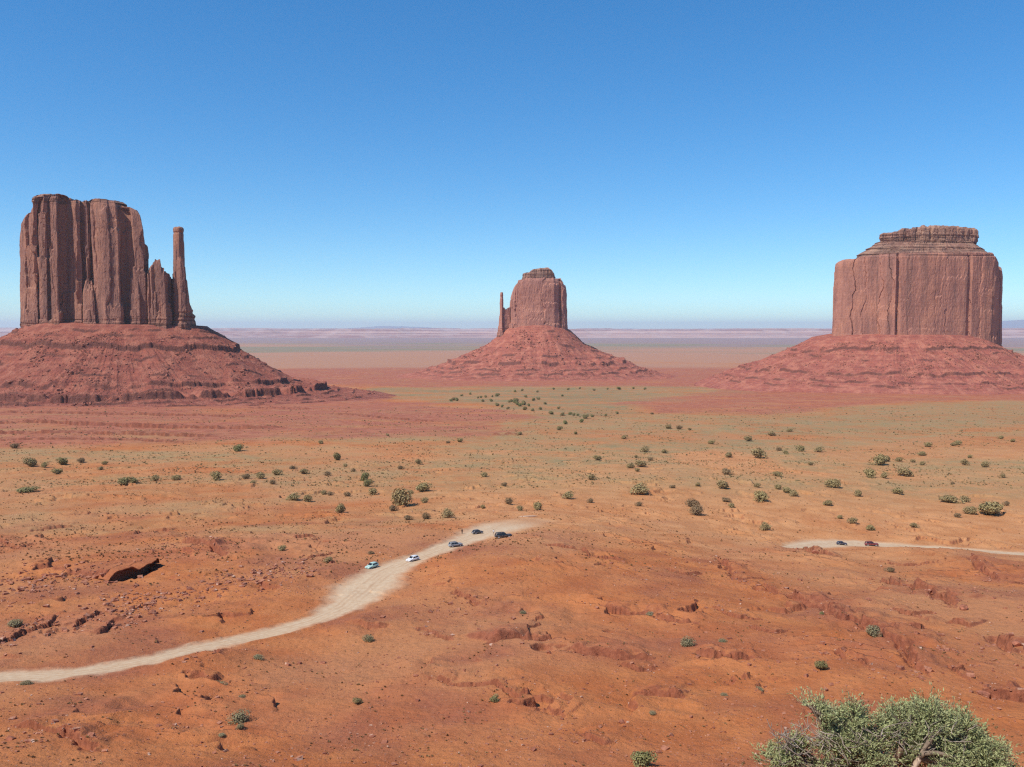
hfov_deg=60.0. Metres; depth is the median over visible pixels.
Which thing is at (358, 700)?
desert shrub
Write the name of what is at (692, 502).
desert shrub
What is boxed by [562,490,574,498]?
desert shrub
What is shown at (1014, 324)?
mountain range
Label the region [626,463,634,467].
desert shrub
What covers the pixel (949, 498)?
desert shrub
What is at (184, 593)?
loose stones
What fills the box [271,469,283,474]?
desert shrub
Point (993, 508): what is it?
desert shrub
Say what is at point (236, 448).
desert shrub
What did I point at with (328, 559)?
desert shrub
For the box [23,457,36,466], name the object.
desert shrub
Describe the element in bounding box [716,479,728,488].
desert shrub
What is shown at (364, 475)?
desert shrub
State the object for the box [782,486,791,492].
desert shrub
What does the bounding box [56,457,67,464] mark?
desert shrub
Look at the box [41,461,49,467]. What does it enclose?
desert shrub
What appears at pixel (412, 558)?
parked car
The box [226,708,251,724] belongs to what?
desert shrub
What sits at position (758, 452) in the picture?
desert shrub
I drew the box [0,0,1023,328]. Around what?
sky
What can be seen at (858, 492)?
desert shrub
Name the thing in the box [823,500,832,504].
desert shrub
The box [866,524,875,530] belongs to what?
desert shrub
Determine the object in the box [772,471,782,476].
desert shrub
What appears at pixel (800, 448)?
desert shrub
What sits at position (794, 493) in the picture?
desert shrub
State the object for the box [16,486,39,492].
desert shrub
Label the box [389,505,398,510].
desert shrub
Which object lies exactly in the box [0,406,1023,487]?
sage tufts
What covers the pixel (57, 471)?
desert shrub
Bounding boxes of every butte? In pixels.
[0,194,394,407]
[396,267,677,380]
[694,225,1023,394]
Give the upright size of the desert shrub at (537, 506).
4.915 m
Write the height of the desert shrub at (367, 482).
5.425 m
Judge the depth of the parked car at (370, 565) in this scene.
252.81 m
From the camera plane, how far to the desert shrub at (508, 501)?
411.24 m
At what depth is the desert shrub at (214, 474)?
522.80 m
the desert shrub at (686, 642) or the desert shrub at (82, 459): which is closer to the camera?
the desert shrub at (686, 642)
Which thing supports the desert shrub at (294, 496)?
on the desert floor
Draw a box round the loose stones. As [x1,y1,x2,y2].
[0,497,1023,766]
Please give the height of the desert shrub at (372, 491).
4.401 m
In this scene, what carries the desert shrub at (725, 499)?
on the desert floor
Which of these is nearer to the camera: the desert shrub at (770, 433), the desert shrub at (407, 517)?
the desert shrub at (407, 517)
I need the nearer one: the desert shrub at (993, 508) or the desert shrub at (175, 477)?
the desert shrub at (993, 508)
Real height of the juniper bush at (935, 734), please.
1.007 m
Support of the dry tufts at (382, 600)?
on the desert floor
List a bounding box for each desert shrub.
[7,619,22,626]
[9,443,19,448]
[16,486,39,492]
[20,680,33,684]
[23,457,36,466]
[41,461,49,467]
[50,468,62,473]
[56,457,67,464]
[77,457,84,462]
[117,476,135,483]
[150,474,159,480]
[171,475,180,479]
[210,470,222,479]
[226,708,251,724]
[233,444,244,451]
[236,723,243,729]
[253,654,263,659]
[256,472,264,478]
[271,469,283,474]
[277,545,286,550]
[285,492,301,499]
[299,468,310,473]
[303,494,312,501]
[322,556,332,562]
[333,452,340,459]
[335,503,345,512]
[352,697,362,703]
[361,472,368,480]
[362,634,373,641]
[363,478,373,486]
[368,487,377,494]
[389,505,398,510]
[391,487,412,505]
[404,515,413,519]
[415,482,432,491]
[420,497,428,502]
[422,512,430,518]
[440,508,453,517]
[489,693,498,702]
[505,497,512,504]
[533,502,542,509]
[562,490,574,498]
[587,474,596,479]
[593,455,601,459]
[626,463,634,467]
[629,482,648,494]
[630,750,657,766]
[634,460,646,466]
[639,446,649,451]
[680,635,696,646]
[685,498,699,506]
[687,504,703,515]
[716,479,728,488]
[721,497,730,501]
[722,468,733,474]
[743,435,751,440]
[751,447,766,458]
[753,490,769,501]
[759,521,771,530]
[768,431,776,435]
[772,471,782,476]
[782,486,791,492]
[789,489,798,496]
[794,445,804,450]
[814,446,823,451]
[814,660,827,668]
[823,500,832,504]
[824,478,840,487]
[846,517,857,522]
[854,489,861,495]
[863,468,877,477]
[865,625,882,637]
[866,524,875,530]
[868,453,886,464]
[880,472,888,477]
[883,567,894,571]
[891,487,904,494]
[894,467,913,476]
[939,494,965,503]
[954,440,961,444]
[960,459,969,464]
[960,495,970,501]
[962,505,977,513]
[977,501,1003,514]
[981,461,990,466]
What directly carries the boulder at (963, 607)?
on the desert floor
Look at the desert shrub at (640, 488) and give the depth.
459.30 m
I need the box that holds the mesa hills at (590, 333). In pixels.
[0,328,1023,337]
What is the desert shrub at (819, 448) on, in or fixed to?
on the desert floor
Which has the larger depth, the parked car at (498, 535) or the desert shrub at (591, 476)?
the desert shrub at (591, 476)
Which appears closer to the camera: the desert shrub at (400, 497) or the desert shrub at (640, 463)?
the desert shrub at (400, 497)
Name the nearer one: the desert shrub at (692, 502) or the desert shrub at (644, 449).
the desert shrub at (692, 502)
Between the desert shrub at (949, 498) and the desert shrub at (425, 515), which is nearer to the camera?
the desert shrub at (425, 515)
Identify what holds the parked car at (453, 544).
on the desert floor
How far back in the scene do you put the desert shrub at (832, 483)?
511.69 m
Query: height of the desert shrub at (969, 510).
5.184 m
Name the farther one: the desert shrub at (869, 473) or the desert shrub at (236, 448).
the desert shrub at (236, 448)
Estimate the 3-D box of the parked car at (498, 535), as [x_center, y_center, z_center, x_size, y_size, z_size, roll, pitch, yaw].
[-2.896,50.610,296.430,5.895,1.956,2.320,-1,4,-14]
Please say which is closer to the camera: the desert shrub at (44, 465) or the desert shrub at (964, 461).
the desert shrub at (44, 465)
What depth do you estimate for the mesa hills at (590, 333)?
24063.33 m
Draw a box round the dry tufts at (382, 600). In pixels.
[0,450,1023,766]
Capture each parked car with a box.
[365,562,378,568]
[406,555,419,561]
[448,541,462,546]
[471,529,482,533]
[494,532,511,538]
[836,541,846,544]
[864,541,878,545]
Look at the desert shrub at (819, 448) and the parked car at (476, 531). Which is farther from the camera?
the desert shrub at (819, 448)
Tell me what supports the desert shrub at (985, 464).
on the desert floor
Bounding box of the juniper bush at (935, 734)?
[740,681,1023,766]
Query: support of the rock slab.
on the desert floor
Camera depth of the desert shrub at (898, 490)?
498.47 m
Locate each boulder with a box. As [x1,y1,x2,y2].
[5,736,16,740]
[959,604,967,610]
[977,690,990,697]
[1011,640,1022,646]
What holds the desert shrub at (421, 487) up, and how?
on the desert floor
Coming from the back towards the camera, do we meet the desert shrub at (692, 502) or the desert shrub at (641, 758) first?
the desert shrub at (692, 502)
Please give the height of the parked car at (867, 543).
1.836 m
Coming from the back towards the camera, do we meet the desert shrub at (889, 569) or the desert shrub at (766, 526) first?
the desert shrub at (766, 526)
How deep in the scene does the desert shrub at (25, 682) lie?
149.97 m
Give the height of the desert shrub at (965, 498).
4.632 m
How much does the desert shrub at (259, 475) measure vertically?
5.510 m
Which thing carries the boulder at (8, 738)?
on the desert floor
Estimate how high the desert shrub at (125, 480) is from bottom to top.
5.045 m
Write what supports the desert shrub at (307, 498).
on the desert floor
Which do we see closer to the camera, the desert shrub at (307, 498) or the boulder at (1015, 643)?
the boulder at (1015, 643)
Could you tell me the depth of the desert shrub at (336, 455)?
647.88 m
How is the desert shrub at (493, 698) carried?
on the desert floor
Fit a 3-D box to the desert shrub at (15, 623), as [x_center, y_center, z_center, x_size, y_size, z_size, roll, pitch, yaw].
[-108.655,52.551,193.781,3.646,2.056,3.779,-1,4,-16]
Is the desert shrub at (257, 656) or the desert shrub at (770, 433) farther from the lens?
the desert shrub at (770, 433)
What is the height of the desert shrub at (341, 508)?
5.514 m
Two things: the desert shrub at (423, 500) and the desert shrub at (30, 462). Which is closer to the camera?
the desert shrub at (423, 500)
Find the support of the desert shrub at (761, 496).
on the desert floor
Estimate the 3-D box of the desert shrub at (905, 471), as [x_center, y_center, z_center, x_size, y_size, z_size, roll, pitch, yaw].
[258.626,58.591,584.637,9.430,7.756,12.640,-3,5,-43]
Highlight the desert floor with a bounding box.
[0,338,1023,766]
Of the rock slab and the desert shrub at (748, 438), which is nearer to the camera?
the rock slab
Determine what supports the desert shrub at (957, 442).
on the desert floor
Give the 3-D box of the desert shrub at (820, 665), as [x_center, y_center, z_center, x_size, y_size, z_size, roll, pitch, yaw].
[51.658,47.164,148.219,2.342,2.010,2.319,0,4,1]
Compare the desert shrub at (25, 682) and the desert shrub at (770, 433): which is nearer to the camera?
the desert shrub at (25, 682)
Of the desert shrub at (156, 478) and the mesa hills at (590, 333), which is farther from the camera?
the mesa hills at (590, 333)
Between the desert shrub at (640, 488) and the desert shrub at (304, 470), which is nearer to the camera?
the desert shrub at (640, 488)
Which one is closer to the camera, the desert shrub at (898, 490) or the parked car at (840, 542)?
the parked car at (840, 542)
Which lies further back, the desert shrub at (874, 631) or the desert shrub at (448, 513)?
the desert shrub at (448, 513)
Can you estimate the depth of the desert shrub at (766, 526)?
384.45 m
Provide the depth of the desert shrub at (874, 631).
176.79 m
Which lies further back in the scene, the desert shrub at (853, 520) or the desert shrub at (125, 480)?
the desert shrub at (125, 480)
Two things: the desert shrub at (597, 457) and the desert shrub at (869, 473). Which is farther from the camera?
the desert shrub at (597, 457)
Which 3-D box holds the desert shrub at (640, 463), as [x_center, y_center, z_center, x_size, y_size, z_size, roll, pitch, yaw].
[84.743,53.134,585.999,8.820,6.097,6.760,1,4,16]
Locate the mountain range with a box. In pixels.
[361,320,1023,328]
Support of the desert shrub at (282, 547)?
on the desert floor
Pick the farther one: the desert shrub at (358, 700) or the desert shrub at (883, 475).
the desert shrub at (883, 475)
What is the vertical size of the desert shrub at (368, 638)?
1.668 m
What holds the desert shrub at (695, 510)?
on the desert floor
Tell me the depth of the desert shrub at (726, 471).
555.24 m
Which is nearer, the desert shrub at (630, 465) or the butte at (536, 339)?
the desert shrub at (630, 465)
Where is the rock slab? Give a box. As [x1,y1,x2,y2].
[97,557,159,580]
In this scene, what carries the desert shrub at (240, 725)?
on the desert floor
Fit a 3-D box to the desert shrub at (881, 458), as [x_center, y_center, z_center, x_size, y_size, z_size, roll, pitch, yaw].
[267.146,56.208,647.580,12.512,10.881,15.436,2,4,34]
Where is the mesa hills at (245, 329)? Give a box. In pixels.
[0,328,831,331]
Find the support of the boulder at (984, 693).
on the desert floor
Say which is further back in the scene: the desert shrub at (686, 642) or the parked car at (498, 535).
the parked car at (498, 535)
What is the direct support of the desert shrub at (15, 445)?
on the desert floor

